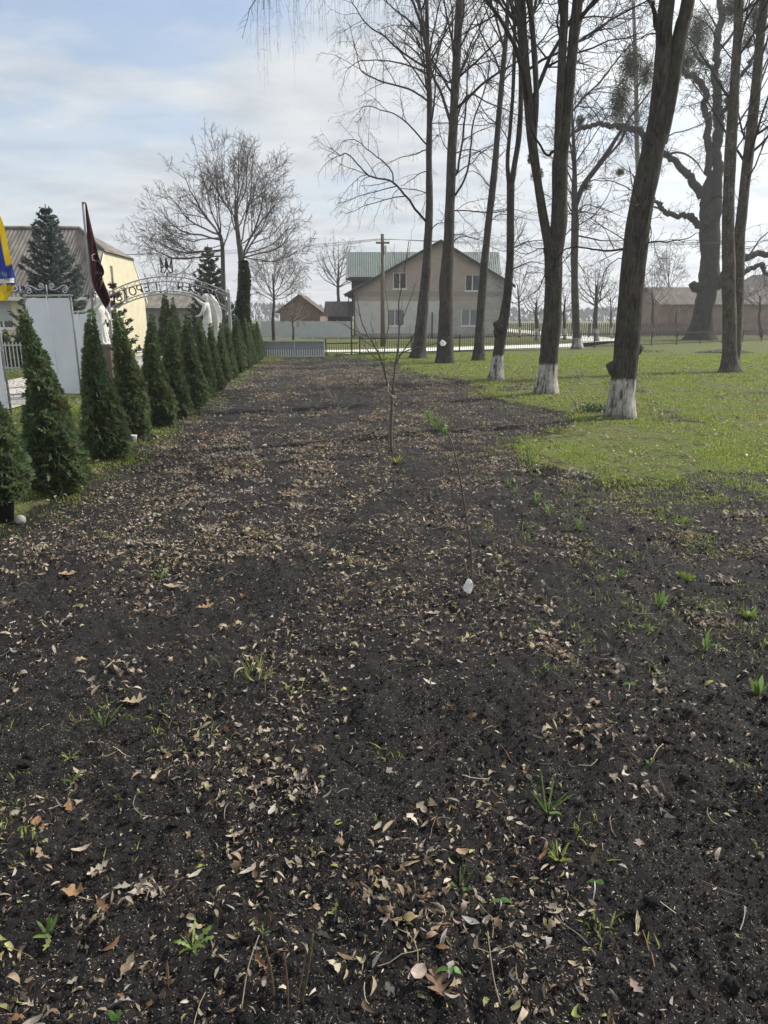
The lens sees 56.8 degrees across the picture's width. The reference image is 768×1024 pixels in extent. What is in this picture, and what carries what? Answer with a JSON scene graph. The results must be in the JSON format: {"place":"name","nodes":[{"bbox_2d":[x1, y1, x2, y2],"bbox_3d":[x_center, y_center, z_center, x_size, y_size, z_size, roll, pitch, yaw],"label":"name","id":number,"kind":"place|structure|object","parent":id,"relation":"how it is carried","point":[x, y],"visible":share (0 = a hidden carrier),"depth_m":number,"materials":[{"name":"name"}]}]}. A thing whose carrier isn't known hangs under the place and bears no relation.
{"place":"outdoors","nodes":[
{"label":"outdoors","id":0,"kind":"place"},
{"bbox_2d":[5,353,161,408],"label":"path","id":1,"kind":"structure","parent":0,"point":[19,399],"depth_m":17.16,"materials":[{"name":"white concrete"}]},
{"bbox_2d":[189,291,221,339],"bbox_3d":[-5.478,-5.987,21.694,0.937,1.499,0.583,1,15,4],"label":"angel statue","id":2,"kind":"object","parent":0,"point":[210,306],"visible":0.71,"depth_m":21.61,"materials":[{"name":"white stone"}]},
{"bbox_2d":[132,329,613,353],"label":"road","id":3,"kind":"structure","parent":0,"point":[510,347],"depth_m":44.39,"materials":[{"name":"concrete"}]},
{"bbox_2d":[0,356,767,1023],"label":"soil bed","id":4,"kind":"object","parent":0,"point":[266,586],"visible":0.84,"depth_m":3.12,"materials":[{"name":"black soil"}]},
{"bbox_2d":[33,914,57,937],"bbox_3d":[-0.977,1.183,2.028,0.046,0.058,0.078,11,19,36],"label":"weed","id":5,"kind":"object","parent":4,"relation":"on","point":[50,924],"visible":1,"depth_m":2.03,"materials":[{"name":"green plant"}]},
{"bbox_2d":[62,882,85,896],"bbox_3d":[-0.944,1.151,2.159,0.054,0.027,0.054,13,20,39],"label":"dry leaf","id":6,"kind":"object","parent":4,"relation":"on","point":[70,890],"visible":1,"depth_m":2.17,"materials":[{"name":"brown plant"}]},
{"bbox_2d":[174,919,213,954],"bbox_3d":[-0.525,1.189,1.969,0.107,0.054,0.117,9,18,30],"label":"weed","id":7,"kind":"object","parent":4,"relation":"on","point":[197,943],"visible":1,"depth_m":1.97,"materials":[{"name":"green plant"}]},
{"bbox_2d":[180,313,212,408],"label":"thuja","id":8,"kind":"object","parent":4,"relation":"on","point":[197,383],"visible":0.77,"depth_m":13.41,"materials":[{"name":"green plant"}]},
{"bbox_2d":[217,323,233,382],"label":"thuja","id":9,"kind":"object","parent":4,"relation":"on","point":[225,362],"visible":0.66,"depth_m":18.69,"materials":[{"name":"green plant"}]},
{"bbox_2d":[231,316,247,372],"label":"thuja","id":10,"kind":"object","parent":4,"relation":"on","point":[242,364],"visible":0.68,"depth_m":22.04,"materials":[{"name":"green plant"}]},
{"bbox_2d":[238,655,275,680],"bbox_3d":[-0.631,0.772,3.483,0.169,0.096,0.203,-12,20,-38],"label":"grass tuft","id":11,"kind":"object","parent":4,"relation":"on","point":[258,672],"visible":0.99,"depth_m":3.51,"materials":[{"name":"green plant"}]},
{"bbox_2d":[264,933,313,1008],"bbox_3d":[-0.245,1.184,1.808,0.132,0.193,0.090,0,15,0],"label":"plant stump","id":12,"kind":"object","parent":4,"relation":"on","point":[271,980],"visible":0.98,"depth_m":1.82,"materials":[{"name":"brown plant"}]},
{"bbox_2d":[0,454,761,1023],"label":"straw","id":13,"kind":"object","parent":4,"relation":"on","point":[430,748],"visible":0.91,"depth_m":2.81,"materials":[{"name":"beige plant"}]},
{"bbox_2d":[0,360,767,1023],"bbox_3d":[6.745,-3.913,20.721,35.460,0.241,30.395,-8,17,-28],"label":"leaf litter","id":14,"kind":"object","parent":4,"relation":"on","point":[236,864],"visible":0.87,"depth_m":4.53,"materials":[{"name":"beige plant"}]},
{"bbox_2d":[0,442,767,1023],"bbox_3d":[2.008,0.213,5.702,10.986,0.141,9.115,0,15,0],"label":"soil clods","id":15,"kind":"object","parent":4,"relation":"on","point":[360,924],"visible":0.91,"depth_m":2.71,"materials":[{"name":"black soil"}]},
{"bbox_2d":[0,384,767,952],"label":"weeds","id":16,"kind":"object","parent":4,"relation":"on","point":[400,668],"visible":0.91,"depth_m":3.56,"materials":[{"name":"green plant"}]},
{"bbox_2d":[331,225,453,453],"bbox_3d":[0.096,-2.079,8.960,1.582,2.801,0.673,0,15,0],"label":"sapling","id":17,"kind":"object","parent":4,"relation":"on","point":[391,401],"visible":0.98,"depth_m":8.97,"materials":[{"name":"brown plant"}]},
{"bbox_2d":[411,963,426,977],"bbox_3d":[0.091,1.200,1.854,0.044,0.012,0.047,0,15,0],"label":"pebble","id":18,"kind":"object","parent":4,"relation":"on","point":[419,970],"visible":1,"depth_m":1.86,"materials":[{"name":"beige stone"}]},
{"bbox_2d":[425,965,452,999],"bbox_3d":[0.145,1.218,1.844,0.073,0.052,0.074,6,16,22],"label":"dry leaf","id":19,"kind":"object","parent":4,"relation":"on","point":[437,981],"visible":1,"depth_m":1.86,"materials":[{"name":"brown plant"}]},
{"bbox_2d":[448,433,473,592],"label":"sapling","id":20,"kind":"object","parent":4,"relation":"on","point":[469,540],"visible":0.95,"depth_m":4.52,"materials":[{"name":"brown plant"}]},
{"bbox_2d":[526,767,573,813],"bbox_3d":[0.610,1.015,2.559,0.152,0.145,0.208,-10,18,-32],"label":"grass tuft","id":21,"kind":"object","parent":4,"relation":"on","point":[545,807],"visible":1,"depth_m":2.58,"materials":[{"name":"green plant"}]},
{"bbox_2d":[547,841,571,861],"bbox_3d":[0.571,1.113,2.323,0.082,0.056,0.095,2,15,9],"label":"grass tuft","id":22,"kind":"object","parent":4,"relation":"on","point":[553,856],"visible":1,"depth_m":2.33,"materials":[{"name":"green plant"}]},
{"bbox_2d":[750,675,767,695],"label":"iris sprout","id":23,"kind":"object","parent":4,"relation":"on","point":[756,687],"visible":0.95,"depth_m":3.40,"materials":[{"name":"green plant"}]},
{"bbox_2d":[0,352,767,553],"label":"lawn","id":24,"kind":"structure","parent":0,"point":[13,526],"depth_m":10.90,"materials":[{"name":"green plant"}]},
{"bbox_2d":[0,327,12,414],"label":"banner stand","id":25,"kind":"object","parent":24,"relation":"on","point":[4,400],"visible":0.9,"depth_m":12.62,"materials":[{"name":"white fabric"}]},
{"bbox_2d":[0,501,13,523],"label":"plant pot","id":26,"kind":"object","parent":24,"relation":"on","point":[6,511],"visible":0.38,"depth_m":6.02,"materials":[{"name":"black plastic"}]},
{"bbox_2d":[0,401,35,505],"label":"thuja","id":27,"kind":"object","parent":26,"relation":"in","point":[17,474],"visible":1,"depth_m":5.90,"materials":[{"name":"green plant"}]},
{"bbox_2d":[1,328,19,366],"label":"thuja","id":28,"kind":"object","parent":24,"relation":"on","point":[6,339],"visible":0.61,"depth_m":24.28,"materials":[{"name":"green plant"}]},
{"bbox_2d":[22,283,81,397],"bbox_3d":[-7.093,-3.591,15.207,1.127,2.512,0.085,2,15,7],"label":"banner stand","id":29,"kind":"object","parent":24,"relation":"on","point":[53,321],"visible":0.83,"depth_m":15.14,"materials":[{"name":"white metal"}]},
{"bbox_2d":[17,309,93,496],"bbox_3d":[-3.290,-1.021,6.904,0.773,1.839,0.765,0,15,0],"label":"thuja","id":30,"kind":"object","parent":24,"relation":"on","point":[58,453],"visible":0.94,"depth_m":6.80,"materials":[{"name":"green plant"}]},
{"bbox_2d":[7,205,107,348],"bbox_3d":[-11.852,-8.168,25.959,3.441,5.677,3.776,0,15,0],"label":"spruce tree","id":31,"kind":"object","parent":24,"relation":"on","point":[57,269],"visible":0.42,"depth_m":25.23,"materials":[{"name":"green plant"}]},
{"bbox_2d":[3,341,112,370],"bbox_3d":[-12.964,-4.882,22.707,8.479,1.050,0.071,-4,16,-16],"label":"steel fence","id":32,"kind":"object","parent":24,"relation":"on","point":[11,367],"visible":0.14,"depth_m":22.95,"materials":[{"name":"metal"}]},
{"bbox_2d":[71,310,91,387],"bbox_3d":[-6.911,-3.610,16.311,0.804,1.967,0.084,4,16,15],"label":"banner stand","id":33,"kind":"object","parent":24,"relation":"on","point":[80,320],"visible":0.12,"depth_m":16.18,"materials":[{"name":"white metal"}]},
{"bbox_2d":[81,202,94,316],"bbox_3d":[-5.819,-4.079,14.228,0.133,3.970,0.056,0,15,0],"label":"flagpole","id":34,"kind":"object","parent":24,"relation":"on","point":[88,264],"visible":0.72,"depth_m":13.96,"materials":[{"name":"silver metal"}]},
{"bbox_2d":[85,204,110,308],"bbox_3d":[-5.638,-5.008,13.971,0.381,1.969,0.194,0,15,0],"label":"flag","id":35,"kind":"object","parent":34,"relation":"hanging from","point":[97,272],"visible":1,"depth_m":14.04,"materials":[{"name":"red fabric"}]},
{"bbox_2d":[77,309,132,460],"bbox_3d":[-3.410,-1.483,8.532,0.685,1.862,0.733,0,15,0],"label":"thuja","id":36,"kind":"object","parent":24,"relation":"on","point":[104,430],"visible":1,"depth_m":8.41,"materials":[{"name":"green plant"}]},
{"bbox_2d":[101,344,114,383],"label":"plinth","id":37,"kind":"structure","parent":24,"relation":"on","point":[107,351],"depth_m":17.88,"materials":[{"name":"brown stone"}]},
{"bbox_2d":[85,297,110,344],"bbox_3d":[-7.076,-4.835,17.823,0.777,1.243,0.484,12,19,36],"label":"angel statue","id":38,"kind":"object","parent":37,"relation":"on","point":[101,311],"visible":0.79,"depth_m":17.80,"materials":[{"name":"white stone"}]},
{"bbox_2d":[105,278,141,353],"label":"spruce tree","id":39,"kind":"object","parent":24,"relation":"on","point":[112,285],"visible":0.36,"depth_m":28.80,"materials":[{"name":"green plant"}]},
{"bbox_2d":[110,311,151,438],"bbox_3d":[-3.647,-1.885,10.035,0.677,1.861,0.712,0,15,0],"label":"thuja","id":40,"kind":"object","parent":24,"relation":"on","point":[128,383],"visible":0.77,"depth_m":9.92,"materials":[{"name":"green plant"}]},
{"bbox_2d":[141,314,180,426],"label":"thuja","id":41,"kind":"object","parent":24,"relation":"on","point":[164,408],"visible":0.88,"depth_m":11.09,"materials":[{"name":"green plant"}]},
{"bbox_2d":[157,290,173,352],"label":"thuja","id":42,"kind":"object","parent":24,"relation":"on","point":[164,309],"visible":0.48,"depth_m":31.68,"materials":[{"name":"green plant"}]},
{"bbox_2d":[107,258,231,343],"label":"memorial arch","id":43,"kind":"structure","parent":24,"relation":"on","point":[166,266],"depth_m":25.79,"materials":[{"name":"white metal"}]},
{"bbox_2d":[169,297,181,347],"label":"thuja","id":44,"kind":"object","parent":24,"relation":"on","point":[177,323],"visible":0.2,"depth_m":31.78,"materials":[{"name":"green plant"}]},
{"bbox_2d":[162,316,194,417],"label":"thuja","id":45,"kind":"object","parent":24,"relation":"on","point":[172,360],"visible":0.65,"depth_m":12.06,"materials":[{"name":"green plant"}]},
{"bbox_2d":[195,318,217,397],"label":"thuja","id":46,"kind":"object","parent":24,"relation":"on","point":[203,353],"visible":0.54,"depth_m":15.12,"materials":[{"name":"green plant"}]},
{"bbox_2d":[111,120,323,336],"bbox_3d":[-7.128,-11.903,31.205,9.471,10.074,5.800,0,15,0],"label":"walnut tree","id":47,"kind":"object","parent":24,"relation":"on","point":[242,309],"visible":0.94,"depth_m":31.08,"materials":[{"name":"brown plant"}]},
{"bbox_2d":[207,323,227,390],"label":"thuja","id":48,"kind":"object","parent":24,"relation":"on","point":[221,383],"visible":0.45,"depth_m":16.75,"materials":[{"name":"green plant"}]},
{"bbox_2d":[224,323,238,378],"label":"thuja","id":49,"kind":"object","parent":24,"relation":"on","point":[230,350],"visible":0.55,"depth_m":20.22,"materials":[{"name":"green plant"}]},
{"bbox_2d":[237,319,251,368],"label":"thuja","id":50,"kind":"object","parent":24,"relation":"on","point":[247,356],"visible":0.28,"depth_m":23.56,"materials":[{"name":"green plant"}]},
{"bbox_2d":[242,318,254,365],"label":"thuja","id":51,"kind":"object","parent":24,"relation":"on","point":[246,339],"visible":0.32,"depth_m":24.98,"materials":[{"name":"green plant"}]},
{"bbox_2d":[263,341,324,357],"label":"grey gate","id":52,"kind":"structure","parent":24,"relation":"on","point":[294,349],"depth_m":31.20,"materials":[{"name":"metal"}]},
{"bbox_2d":[240,0,505,358],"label":"birch tree","id":53,"kind":"object","parent":24,"relation":"on","point":[420,336],"visible":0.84,"depth_m":27.87,"materials":[{"name":"brown plant"}]},
{"bbox_2d":[383,0,589,363],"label":"birch tree","id":54,"kind":"object","parent":24,"relation":"on","point":[444,354],"visible":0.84,"depth_m":25.32,"materials":[{"name":"brown plant"}]},
{"bbox_2d":[453,0,542,360],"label":"birch tree","id":55,"kind":"object","parent":24,"relation":"on","point":[478,353],"visible":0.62,"depth_m":27.49,"materials":[{"name":"brown plant"}]},
{"bbox_2d":[436,0,654,394],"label":"lime tree","id":56,"kind":"object","parent":24,"relation":"on","point":[554,233],"visible":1,"depth_m":14.85,"materials":[{"name":"brown plant"}]},
{"bbox_2d":[437,0,699,380],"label":"lime tree","id":57,"kind":"object","parent":24,"relation":"on","point":[496,369],"visible":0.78,"depth_m":18.85,"materials":[{"name":"brown plant"}]},
{"bbox_2d":[570,402,605,413],"bbox_3d":[3.903,-1.940,13.127,0.925,0.202,0.761,6,16,21],"label":"ivy","id":58,"kind":"object","parent":24,"relation":"on","point":[595,408],"visible":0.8,"depth_m":13.10,"materials":[{"name":"green plant"}]},
{"bbox_2d":[521,0,717,419],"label":"lime tree","id":59,"kind":"object","parent":24,"relation":"on","point":[622,366],"visible":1,"depth_m":11.52,"materials":[{"name":"brown plant"}]},
{"bbox_2d":[675,0,767,373],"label":"tree","id":60,"kind":"object","parent":24,"relation":"on","point":[733,261],"visible":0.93,"depth_m":21.37,"materials":[{"name":"brown plant"}]},
{"bbox_3d":[-5.398,-2.542,9.257,0.412,3.630,0.056,0,15,0],"label":"flagpole","id":61,"kind":"object","parent":24,"relation":"on","visible":0},
{"bbox_2d":[0,216,15,300],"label":"flag","id":62,"kind":"object","parent":61,"relation":"hanging from","point":[7,280],"visible":1,"depth_m":9.08,"materials":[{"name":"fabric"}]},
{"bbox_2d":[0,0,767,318],"label":"sky","id":63,"kind":"structure","parent":0,"point":[91,91],"materials":[{"name":"grey"}]},
{"bbox_2d":[142,319,767,351],"bbox_3d":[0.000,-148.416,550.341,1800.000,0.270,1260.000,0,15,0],"label":"ground","id":64,"kind":"structure","parent":0,"point":[756,345],"depth_m":50.00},
{"bbox_2d":[0,226,147,349],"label":"yellow house","id":65,"kind":"structure","parent":64,"relation":"on","point":[119,268],"depth_m":36.75,"materials":[{"name":"beige paint"}]},
{"bbox_2d":[0,301,14,329],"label":"window","id":66,"kind":"structure","parent":65,"relation":"in","point":[5,306],"depth_m":34.58,"materials":[{"name":"white glass"}]},
{"bbox_2d":[141,254,191,292],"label":"bare tree","id":67,"kind":"object","parent":64,"relation":"on","point":[173,286],"visible":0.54,"depth_m":56.40,"materials":[{"name":"brown plant"}]},
{"bbox_2d":[145,293,227,339],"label":"grey shed","id":68,"kind":"structure","parent":64,"relation":"on","point":[153,305],"depth_m":52.21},
{"bbox_2d":[181,244,235,344],"bbox_3d":[-9.534,-11.830,39.365,3.603,5.676,3.508,7,17,23],"label":"spruce tree","id":69,"kind":"object","parent":64,"relation":"on","point":[209,274],"visible":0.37,"depth_m":38.79,"materials":[{"name":"green plant"}]},
{"bbox_2d":[235,224,311,340],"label":"bare tree","id":70,"kind":"object","parent":64,"relation":"on","point":[274,281],"visible":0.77,"depth_m":43.99,"materials":[{"name":"brown plant"}]},
{"bbox_2d":[274,289,315,340],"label":"bare tree","id":71,"kind":"object","parent":64,"relation":"on","point":[293,315],"visible":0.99,"depth_m":40.58,"materials":[{"name":"brown plant"}]},
{"bbox_2d":[275,294,324,320],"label":"brick shed","id":72,"kind":"structure","parent":64,"relation":"on","point":[306,302],"depth_m":75.12,"materials":[{"name":"brown brick"}]},
{"bbox_2d":[260,321,350,338],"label":"panel fence","id":73,"kind":"object","parent":64,"relation":"on","point":[324,329],"visible":0.91,"depth_m":58.11,"materials":[{"name":"grey metal"}]},
{"bbox_2d":[314,233,362,301],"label":"bare tree","id":74,"kind":"object","parent":64,"relation":"on","point":[337,280],"visible":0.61,"depth_m":73.58,"materials":[{"name":"brown plant"}]},
{"bbox_2d":[323,301,353,334],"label":"timber shed","id":75,"kind":"structure","parent":64,"relation":"on","point":[335,310],"depth_m":70.92,"materials":[{"name":"grey wood"}]},
{"bbox_2d":[325,338,357,355],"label":"wicket gate","id":76,"kind":"structure","parent":64,"relation":"on","point":[345,343],"depth_m":32.81,"materials":[{"name":"black metal"}]},
{"bbox_2d":[376,234,389,346],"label":"utility pole","id":77,"kind":"object","parent":64,"relation":"on","point":[383,248],"visible":0.98,"depth_m":43.80,"materials":[{"name":"brown wood"}]},
{"bbox_2d":[226,301,617,321],"bbox_3d":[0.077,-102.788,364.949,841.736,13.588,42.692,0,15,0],"label":"distant woods","id":78,"kind":"object","parent":64,"relation":"on","point":[584,315],"visible":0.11,"depth_m":362.63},
{"bbox_2d":[343,239,515,337],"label":"brick house","id":79,"kind":"structure","parent":64,"relation":"on","point":[363,274],"depth_m":64.37,"materials":[{"name":"beige brick"}]},
{"bbox_2d":[386,310,404,326],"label":"window","id":80,"kind":"structure","parent":79,"relation":"in","point":[395,315],"depth_m":64.76,"materials":[{"name":"white plastic"}]},
{"bbox_2d":[392,273,406,289],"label":"window","id":81,"kind":"structure","parent":79,"relation":"in","point":[400,275],"depth_m":63.92,"materials":[{"name":"white plastic"}]},
{"bbox_2d":[460,309,476,326],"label":"window","id":82,"kind":"structure","parent":79,"relation":"in","point":[468,316],"depth_m":64.76,"materials":[{"name":"white plastic"}]},
{"bbox_2d":[464,275,478,291],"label":"window","id":83,"kind":"structure","parent":79,"relation":"in","point":[471,281],"depth_m":63.97,"materials":[{"name":"white plastic"}]},
{"bbox_2d":[492,261,544,337],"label":"bare tree","id":84,"kind":"object","parent":64,"relation":"on","point":[519,317],"visible":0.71,"depth_m":63.27,"materials":[{"name":"brown plant"}]},
{"bbox_2d":[516,278,544,340],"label":"bare tree","id":85,"kind":"object","parent":64,"relation":"on","point":[536,331],"visible":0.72,"depth_m":55.92,"materials":[{"name":"brown plant"}]},
{"bbox_2d":[359,329,767,353],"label":"metal fence","id":86,"kind":"object","parent":64,"relation":"on","point":[609,334],"visible":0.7,"depth_m":40.73,"materials":[{"name":"grey metal"}]},
{"bbox_2d":[562,283,579,339],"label":"bare tree","id":87,"kind":"object","parent":64,"relation":"on","point":[564,321],"visible":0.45,"depth_m":57.83,"materials":[{"name":"brown plant"}]},
{"bbox_2d":[537,42,637,348],"bbox_3d":[11.226,-17.012,39.079,7.047,15.973,5.385,0,15,0],"label":"lime tree","id":88,"kind":"object","parent":64,"relation":"on","point":[576,329],"visible":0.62,"depth_m":38.76,"materials":[{"name":"brown plant"}]},
{"bbox_2d":[607,76,635,135],"bbox_3d":[11.969,-20.549,35.869,1.341,2.773,2.129,0,15,0],"label":"mistletoe","id":89,"kind":"object","parent":88,"relation":"attached to","point":[618,102],"visible":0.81,"depth_m":35.65,"materials":[{"name":"green plant"}]},
{"bbox_2d":[614,37,649,94],"bbox_3d":[12.549,-22.800,36.257,2.009,2.636,1.852,11,19,34],"label":"mistletoe","id":90,"kind":"object","parent":88,"relation":"attached to","point":[634,61],"visible":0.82,"depth_m":36.11,"materials":[{"name":"green plant"}]},
{"bbox_2d":[636,55,653,94],"bbox_3d":[13.792,-22.959,37.228,1.080,1.911,1.390,0,15,0],"label":"mistletoe","id":91,"kind":"object","parent":88,"relation":"attached to","point":[646,74],"visible":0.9,"depth_m":37.14,"materials":[{"name":"green plant"}]},
{"bbox_2d":[566,260,618,340],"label":"bare tree","id":92,"kind":"object","parent":64,"relation":"on","point":[595,305],"visible":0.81,"depth_m":54.33,"materials":[{"name":"brown plant"}]},
{"bbox_2d":[507,323,689,336],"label":"wooden fence","id":93,"kind":"object","parent":64,"relation":"on","point":[603,332],"visible":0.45,"depth_m":66.00,"materials":[{"name":"brown wood"}]},
{"bbox_2d":[591,275,618,337],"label":"bare tree","id":94,"kind":"object","parent":64,"relation":"on","point":[611,330],"visible":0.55,"depth_m":61.73,"materials":[{"name":"brown plant"}]},
{"bbox_2d":[592,0,671,249],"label":"birch tree","id":95,"kind":"object","parent":64,"relation":"on","point":[636,118],"visible":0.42,"depth_m":57.53,"materials":[{"name":"brown plant"}]},
{"bbox_2d":[550,0,767,339],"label":"oak tree","id":96,"kind":"object","parent":64,"relation":"on","point":[706,287],"visible":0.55,"depth_m":54.90,"materials":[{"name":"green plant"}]},
{"bbox_2d":[685,0,720,67],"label":"mistletoe","id":97,"kind":"object","parent":96,"relation":"attached to","point":[693,36],"visible":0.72,"depth_m":40.04,"materials":[{"name":"green plant"}]},
{"bbox_2d":[643,267,676,335],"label":"bare tree","id":98,"kind":"object","parent":64,"relation":"on","point":[651,292],"visible":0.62,"depth_m":69.04,"materials":[{"name":"brown plant"}]},
{"bbox_2d":[646,242,690,286],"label":"bare tree","id":99,"kind":"object","parent":64,"relation":"on","point":[666,267],"visible":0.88,"depth_m":83.23,"materials":[{"name":"brown plant"}]},
{"bbox_2d":[642,287,767,334],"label":"brick barn","id":100,"kind":"structure","parent":64,"relation":"on","point":[750,315],"depth_m":75.45,"materials":[{"name":"brown brick"}]},
{"bbox_2d":[744,282,767,337],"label":"bare tree","id":101,"kind":"object","parent":64,"relation":"on","point":[759,313],"visible":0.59,"depth_m":63.39,"materials":[{"name":"brown plant"}]},
{"bbox_2d":[744,274,767,286],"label":"distant house","id":102,"kind":"structure","parent":64,"relation":"on","point":[749,282],"depth_m":91.45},
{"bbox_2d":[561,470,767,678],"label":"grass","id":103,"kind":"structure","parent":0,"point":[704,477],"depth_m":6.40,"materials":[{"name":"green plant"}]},
{"bbox_2d":[681,48,697,76],"bbox_3d":[16.881,-25.171,39.745,1.360,1.712,1.434,0,15,0],"label":"mistletoe","id":104,"kind":"object","parent":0,"point":[687,63],"visible":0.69,"depth_m":39.60,"materials":[{"name":"green plant"}]},
{"bbox_2d":[715,0,746,31],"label":"mistletoe","id":105,"kind":"object","parent":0,"point":[729,15],"visible":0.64,"depth_m":40.83,"materials":[{"name":"green plant"}]},
{"bbox_2d":[744,1,767,48],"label":"mistletoe","id":106,"kind":"object","parent":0,"point":[750,18],"visible":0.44,"depth_m":39.19,"materials":[{"name":"green plant"}]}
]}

